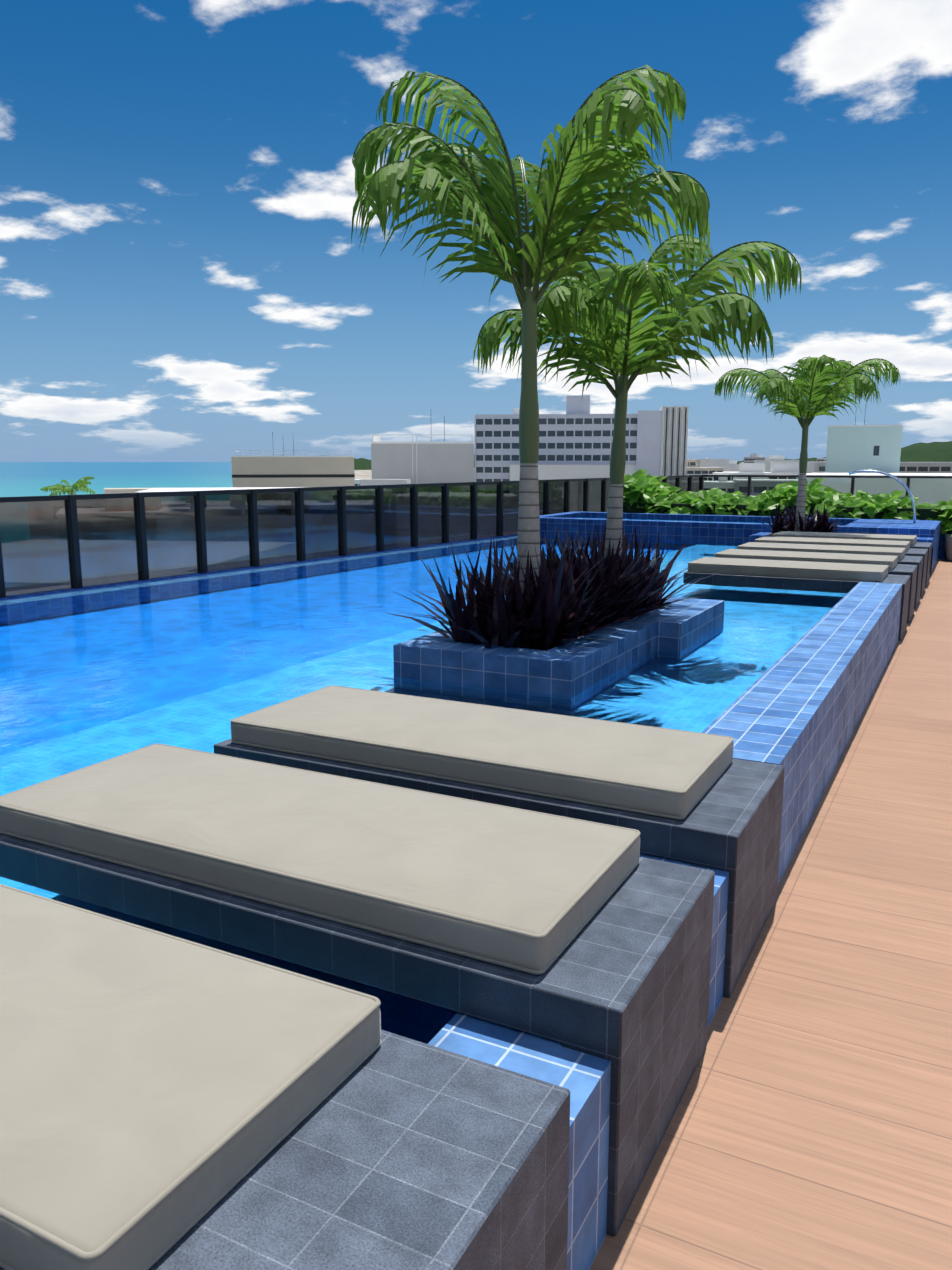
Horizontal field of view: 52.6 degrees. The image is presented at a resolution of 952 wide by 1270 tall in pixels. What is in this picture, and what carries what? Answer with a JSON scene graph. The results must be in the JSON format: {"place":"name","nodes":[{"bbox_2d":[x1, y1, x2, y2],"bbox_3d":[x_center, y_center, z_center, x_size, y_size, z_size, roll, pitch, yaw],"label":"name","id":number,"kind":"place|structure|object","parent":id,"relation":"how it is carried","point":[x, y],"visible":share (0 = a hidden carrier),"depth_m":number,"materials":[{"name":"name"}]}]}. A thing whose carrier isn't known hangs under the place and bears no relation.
{"place":"outdoors","nodes":[
{"label":"outdoors","id":0,"kind":"place"},
{"bbox_2d":[0,462,232,496],"bbox_3d":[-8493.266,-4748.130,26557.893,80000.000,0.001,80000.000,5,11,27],"label":"sea","id":1,"kind":"structure","parent":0,"point":[18,479],"depth_m":2124.03,"materials":[{"name":"liquid"}]},
{"bbox_2d":[135,487,300,492],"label":"neighbour pergola roof","id":2,"kind":"structure","parent":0,"point":[178,489],"depth_m":81.11,"materials":[{"name":"white paint"}]},
{"bbox_2d":[321,455,371,469],"bbox_3d":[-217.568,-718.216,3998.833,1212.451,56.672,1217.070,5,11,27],"label":"hill","id":3,"kind":"structure","parent":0,"point":[362,464],"depth_m":3635.87,"materials":[{"name":"green plant"}]},
{"bbox_2d":[354,470,371,478],"bbox_3d":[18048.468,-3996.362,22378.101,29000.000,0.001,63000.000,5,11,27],"label":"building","id":4,"kind":"structure","parent":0,"point":[363,474],"depth_m":2267.31,"materials":[{"name":"white concrete"}]},
{"bbox_2d":[40,476,94,495],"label":"beach palm","id":5,"kind":"object","parent":4,"relation":"on","point":[81,483],"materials":[{"name":"green plant"}]},
{"bbox_2d":[104,488,152,493],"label":"shore block","id":6,"kind":"structure","parent":4,"relation":"on","point":[118,490],"depth_m":95.27,"materials":[{"name":"beige paint"}]},
{"bbox_2d":[231,432,354,486],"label":"beige block","id":7,"kind":"structure","parent":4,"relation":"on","point":[289,471],"depth_m":191.85,"materials":[{"name":"paint"}]},
{"bbox_2d":[355,479,359,485],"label":"city block","id":8,"kind":"structure","parent":4,"relation":"on","point":[357,482],"depth_m":368.41,"materials":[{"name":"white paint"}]},
{"bbox_2d":[360,479,410,485],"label":"shore block","id":9,"kind":"structure","parent":4,"relation":"on","point":[363,482],"depth_m":132.07,"materials":[{"name":"grey paint"}]},
{"bbox_2d":[371,418,473,483],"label":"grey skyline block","id":10,"kind":"structure","parent":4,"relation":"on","point":[416,462],"depth_m":141.03,"materials":[{"name":"paint"}]},
{"bbox_2d":[509,465,635,480],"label":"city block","id":11,"kind":"structure","parent":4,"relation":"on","point":[548,472],"depth_m":284.73,"materials":[{"name":"white paint"}]},
{"bbox_2d":[475,395,688,481],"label":"long slab","id":12,"kind":"structure","parent":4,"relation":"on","point":[577,433],"depth_m":285.67,"materials":[{"name":"white paint"}]},
{"bbox_2d":[687,459,699,466],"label":"city block","id":13,"kind":"structure","parent":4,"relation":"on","point":[693,462],"depth_m":471.21,"materials":[{"name":"beige paint"}]},
{"bbox_2d":[686,461,723,473],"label":"city block","id":14,"kind":"structure","parent":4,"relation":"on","point":[700,470],"depth_m":453.92,"materials":[{"name":"beige paint"}]},
{"bbox_2d":[713,463,797,474],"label":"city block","id":15,"kind":"structure","parent":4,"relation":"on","point":[751,468],"depth_m":347.34,"materials":[{"name":"white paint"}]},
{"bbox_2d":[770,462,814,474],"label":"city block","id":16,"kind":"structure","parent":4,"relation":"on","point":[784,467],"depth_m":344.53,"materials":[{"name":"white paint"}]},
{"bbox_2d":[825,405,902,472],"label":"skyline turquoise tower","id":17,"kind":"structure","parent":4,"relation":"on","point":[850,448],"depth_m":222.75,"materials":[{"name":"paint"}]},
{"bbox_2d":[806,473,951,475],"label":"far neighbour end","id":18,"kind":"object","parent":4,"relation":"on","point":[894,474],"visible":0.11,"depth_m":46.15,"materials":[{"name":"white paint"}]},
{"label":"building","id":19,"kind":"structure","parent":4,"relation":"on"},
{"bbox_2d":[589,559,951,1269],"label":"wooden deck","id":20,"kind":"structure","parent":19,"relation":"on","point":[809,1127],"depth_m":2.65,"materials":[{"name":"brown wood"}]},
{"bbox_2d":[0,534,517,600],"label":"pool edge","id":21,"kind":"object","parent":20,"relation":"on","point":[177,577],"depth_m":11.62,"materials":[{"name":"blue tile"}]},
{"bbox_2d":[0,475,703,597],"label":"rail side frame","id":22,"kind":"object","parent":21,"relation":"on","point":[74,538],"visible":0.46,"depth_m":12.16,"materials":[{"name":"black metal"}]},
{"bbox_2d":[0,477,700,596],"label":"rail glass","id":23,"kind":"object","parent":22,"relation":"in","point":[36,546],"visible":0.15,"depth_m":11.81,"materials":[{"name":"glass"}]},
{"bbox_2d":[539,511,940,572],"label":"spa walls","id":24,"kind":"structure","parent":20,"relation":"on","point":[927,531],"depth_m":15.71,"materials":[{"name":"blue tile"}]},
{"bbox_2d":[567,515,848,525],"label":"spa water","id":25,"kind":"structure","parent":24,"relation":"in","point":[688,519],"depth_m":17.32,"materials":[{"name":"blue liquid"}]},
{"bbox_2d":[849,469,915,522],"bbox_3d":[6.522,-2.231,15.460,1.054,0.842,0.180,5,11,27],"label":"steel spa spout","id":26,"kind":"object","parent":24,"relation":"on","point":[903,484],"visible":0.94,"depth_m":15.26,"materials":[{"name":"silver metal"}]},
{"bbox_2d":[700,475,951,496],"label":"rail frame","id":27,"kind":"object","parent":20,"relation":"on","point":[824,476],"visible":0.29,"depth_m":23.92,"materials":[{"name":"black metal"}]},
{"bbox_2d":[703,477,951,504],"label":"glass railing","id":28,"kind":"object","parent":27,"relation":"in","point":[930,490],"visible":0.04,"depth_m":23.64,"materials":[{"name":"clear glass"}]},
{"bbox_2d":[938,531,951,558],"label":"hedge planter","id":29,"kind":"object","parent":20,"relation":"on","point":[942,553],"depth_m":16.07,"materials":[{"name":"blue tile"}]},
{"bbox_2d":[607,469,951,534],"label":"hedge leaves","id":30,"kind":"object","parent":29,"relation":"on","point":[640,486],"visible":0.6,"depth_m":17.65,"materials":[{"name":"green plant"}]},
{"bbox_2d":[941,515,951,534],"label":"potted plant leaves","id":31,"kind":"object","parent":20,"relation":"on","point":[950,526],"visible":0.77,"depth_m":15.79,"materials":[{"name":"green plant"}]},
{"bbox_2d":[945,534,951,560],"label":"beige pot","id":32,"kind":"object","parent":20,"relation":"on","point":[948,543],"visible":1,"depth_m":15.73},
{"bbox_3d":[0.461,0.849,6.448,3.042,0.850,19.500,5,11,27],"label":"pool","id":33,"kind":"object","parent":20,"relation":"on","visible":0},
{"bbox_2d":[0,1029,569,1269],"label":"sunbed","id":34,"kind":"object","parent":33,"relation":"on","point":[393,1151],"visible":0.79,"depth_m":1.50,"materials":[{"name":"tile"}]},
{"bbox_2d":[0,884,380,1269],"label":"sunbed cushion","id":35,"kind":"object","parent":34,"relation":"on","point":[161,1094],"visible":1,"depth_m":1.59,"materials":[{"name":"beige fabric"}]},
{"bbox_2d":[0,833,714,1235],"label":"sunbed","id":36,"kind":"object","parent":33,"relation":"on","point":[622,983],"visible":0.58,"depth_m":2.24,"materials":[{"name":"tile"}]},
{"bbox_2d":[0,743,640,974],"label":"sunbed cushion","id":37,"kind":"object","parent":36,"relation":"on","point":[527,891],"visible":1,"depth_m":2.53,"materials":[{"name":"beige fabric"}]},
{"bbox_2d":[214,738,784,997],"bbox_3d":[0.048,0.705,3.662,2.020,0.520,0.760,5,11,27],"label":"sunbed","id":38,"kind":"object","parent":33,"relation":"on","point":[730,822],"visible":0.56,"depth_m":3.12,"materials":[{"name":"tile"}]},
{"bbox_2d":[230,685,733,819],"bbox_3d":[-0.009,0.391,3.636,1.800,0.106,0.680,5,11,27],"label":"sunbed cushion","id":39,"kind":"object","parent":38,"relation":"on","point":[662,772],"visible":1,"depth_m":3.43,"materials":[{"name":"beige fabric"}]},
{"bbox_2d":[683,571,910,640],"bbox_3d":[3.135,-0.344,9.492,2.020,0.520,0.760,5,11,27],"label":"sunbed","id":40,"kind":"object","parent":33,"relation":"on","point":[807,584],"visible":0.5,"depth_m":9.14,"materials":[{"name":"tile"}]},
{"bbox_2d":[688,557,888,581],"bbox_3d":[3.058,-0.660,9.476,1.800,0.106,0.680,5,11,27],"label":"sunbed cushion","id":41,"kind":"object","parent":40,"relation":"on","point":[827,570],"visible":0.98,"depth_m":9.24,"materials":[{"name":"beige fabric"}]},
{"bbox_2d":[888,564,917,622],"bbox_3d":[3.634,-0.513,10.435,2.020,0.520,0.760,5,11,27],"label":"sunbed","id":42,"kind":"object","parent":33,"relation":"on","point":[904,569],"visible":0.27,"depth_m":9.80,"materials":[{"name":"tile"}]},
{"bbox_2d":[715,549,897,569],"bbox_3d":[3.559,-0.829,10.418,1.800,0.106,0.680,5,11,27],"label":"sunbed cushion","id":43,"kind":"object","parent":42,"relation":"on","point":[891,561],"visible":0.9,"depth_m":10.21,"materials":[{"name":"beige fabric"}]},
{"bbox_2d":[897,556,922,608],"bbox_3d":[4.133,-0.683,11.378,2.020,0.520,0.760,5,11,27],"label":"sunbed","id":44,"kind":"object","parent":33,"relation":"on","point":[913,560],"visible":0.23,"depth_m":10.72,"materials":[{"name":"tile"}]},
{"bbox_2d":[737,542,905,560],"bbox_3d":[4.062,-0.999,11.359,1.800,0.106,0.680,5,11,27],"label":"sunbed cushion","id":45,"kind":"object","parent":44,"relation":"on","point":[893,551],"visible":0.75,"depth_m":11.15,"materials":[{"name":"beige fabric"}]},
{"bbox_2d":[755,536,909,552],"bbox_3d":[4.543,-1.170,12.310,1.800,0.106,0.680,5,11,27],"label":"sunbed cushion","id":46,"kind":"object","parent":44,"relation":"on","point":[845,542],"visible":0.71,"depth_m":12.11,"materials":[{"name":"beige fabric"}]},
{"bbox_2d":[905,548,927,596],"bbox_3d":[4.632,-0.853,12.320,2.020,0.520,0.760,5,11,27],"label":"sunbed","id":47,"kind":"object","parent":33,"relation":"on","point":[916,552],"visible":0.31,"depth_m":11.67,"materials":[{"name":"stone"}]},
{"bbox_2d":[910,542,931,586],"bbox_3d":[5.131,-1.022,13.263,2.020,0.520,0.760,5,11,27],"label":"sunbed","id":48,"kind":"object","parent":33,"relation":"on","point":[922,545],"visible":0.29,"depth_m":12.64,"materials":[{"name":"stone"}]},
{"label":"planter island soil","id":49,"kind":"structure","parent":33,"relation":"on","visible":0},
{"bbox_2d":[517,463,539,648],"bbox_3d":[0.332,-0.486,6.047,0.216,1.180,0.216,5,11,27],"label":"palm trunk","id":50,"kind":"object","parent":49,"relation":"on","point":[528,525],"visible":0.54,"depth_m":5.95,"materials":[{"name":"grey plant"}]},
{"bbox_2d":[519,287,538,462],"bbox_3d":[0.325,-1.551,5.841,0.127,1.050,0.127,5,11,27],"label":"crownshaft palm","id":51,"kind":"object","parent":50,"relation":"on","point":[529,429],"visible":0.92,"depth_m":5.81,"materials":[{"name":"green plant"}]},
{"bbox_2d":[351,64,709,309],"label":"palm fronds","id":52,"kind":"object","parent":51,"relation":"attached to","point":[552,246],"visible":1,"depth_m":5.46,"materials":[{"name":"green plant"}]},
{"bbox_2d":[385,522,730,650],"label":"spiky plants","id":53,"kind":"object","parent":49,"relation":"on","point":[570,596],"visible":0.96,"depth_m":5.96,"materials":[{"name":"black plant"}]},
{"bbox_2d":[604,484,622,569],"bbox_3d":[1.043,-0.646,7.360,0.204,1.030,0.204,5,11,27],"label":"palm trunk","id":54,"kind":"object","parent":49,"relation":"on","point":[614,519],"visible":0.4,"depth_m":7.25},
{"bbox_2d":[610,376,628,483],"bbox_3d":[1.067,-1.509,7.157,0.138,0.800,0.116,9,14,42],"label":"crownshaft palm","id":55,"kind":"object","parent":54,"relation":"on","point":[617,460],"visible":0.92,"depth_m":7.13,"materials":[{"name":"green plant"}]},
{"bbox_2d":[473,234,801,398],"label":"palm fronds","id":56,"kind":"object","parent":55,"relation":"attached to","point":[597,318],"visible":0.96,"depth_m":6.70,"materials":[{"name":"green plant"}]},
{"bbox_2d":[0,536,846,1043],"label":"swimming pool water","id":57,"kind":"structure","parent":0,"point":[104,674],"depth_m":6.30,"materials":[{"name":"blue liquid"}]},
{"bbox_2d":[393,597,723,696],"bbox_3d":[0.736,0.198,6.758,1.320,0.622,2.800,5,11,27],"label":"planter","id":58,"kind":"object","parent":57,"relation":"in","point":[572,668],"visible":0.46,"depth_m":5.70,"materials":[{"name":"blue tile"}]},
{"bbox_2d":[749,532,770,541],"bbox_3d":[4.834,-1.182,14.435,1.300,0.620,0.881,5,11,27],"label":"planter box","id":59,"kind":"object","parent":57,"relation":"on","point":[753,537],"visible":0.14,"depth_m":14.36,"materials":[{"name":"blue tile"}]},
{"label":"planter soil","id":60,"kind":"object","parent":57,"relation":"on","visible":0},
{"bbox_2d":[754,502,844,533],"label":"spiky plants","id":61,"kind":"object","parent":60,"relation":"on","point":[822,523],"visible":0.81,"depth_m":14.30,"materials":[{"name":"black plant"}]},
{"bbox_2d":[794,473,805,531],"bbox_3d":[4.806,-1.886,14.254,0.200,1.030,0.200,5,11,27],"label":"palm trunk","id":62,"kind":"object","parent":60,"relation":"on","point":[801,499],"visible":0.73,"depth_m":14.19,"materials":[{"name":"grey plant"}]},
{"bbox_2d":[799,419,808,472],"bbox_3d":[4.806,-2.757,14.097,0.116,0.800,0.116,5,11,27],"label":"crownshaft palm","id":63,"kind":"object","parent":62,"relation":"on","point":[803,461],"visible":0.9,"depth_m":14.07,"materials":[{"name":"green plant"}]},
{"bbox_2d":[715,355,899,427],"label":"palm fronds","id":64,"kind":"object","parent":63,"relation":"attached to","point":[817,391],"visible":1,"depth_m":13.71,"materials":[{"name":"green plant"}]},
{"bbox_2d":[0,0,951,461],"label":"sky","id":65,"kind":"structure","parent":0,"point":[183,278],"materials":[{"name":"blue"}]},
{"bbox_2d":[474,454,816,467],"bbox_3d":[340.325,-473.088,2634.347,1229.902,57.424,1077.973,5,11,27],"label":"building","id":66,"kind":"structure","parent":0,"point":[743,460],"depth_m":2415.78,"materials":[{"name":"white concrete"}]},
{"bbox_2d":[428,547,932,1269],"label":"pool wall","id":67,"kind":"structure","parent":0,"point":[796,709],"depth_m":3.91,"materials":[{"name":"blue tile"}]},
{"bbox_2d":[700,459,728,470],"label":"city block","id":68,"kind":"structure","parent":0,"point":[724,463],"depth_m":791.14,"materials":[{"name":"white paint"}]},
{"bbox_2d":[729,460,743,470],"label":"city block","id":69,"kind":"structure","parent":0,"point":[733,465],"depth_m":840.11,"materials":[{"name":"white paint"}]},
{"bbox_2d":[744,454,764,462],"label":"city block","id":70,"kind":"structure","parent":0,"point":[751,458],"depth_m":897.19,"materials":[{"name":"grey paint"}]},
{"bbox_2d":[754,455,798,471],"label":"building","id":71,"kind":"structure","parent":0,"point":[776,458],"depth_m":529.05,"materials":[{"name":"white paint"}]},
{"bbox_2d":[623,501,951,531],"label":"hedge","id":72,"kind":"object","parent":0,"point":[925,513],"depth_m":17.39,"materials":[{"name":"green plant"}]},
{"bbox_2d":[817,458,825,461],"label":"city block","id":73,"kind":"structure","parent":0,"point":[822,459],"depth_m":1026.55,"materials":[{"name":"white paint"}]},
{"bbox_2d":[737,441,951,463],"bbox_3d":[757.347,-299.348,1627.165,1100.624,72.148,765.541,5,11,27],"label":"hill ridge","id":74,"kind":"structure","parent":0,"point":[930,452],"depth_m":1463.55,"materials":[{"name":"green plant"}]},
{"bbox_2d":[772,531,916,545],"bbox_3d":[5.057,-1.338,13.246,1.800,0.106,0.680,5,11,27],"label":"sunbed cushion","id":75,"kind":"object","parent":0,"point":[912,539],"visible":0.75,"depth_m":13.04,"materials":[{"name":"beige fabric"}]},
{"bbox_2d":[814,462,951,472],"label":"building","id":76,"kind":"structure","parent":0,"point":[923,467],"depth_m":310.80,"materials":[{"name":"grey paint"}]}
]}

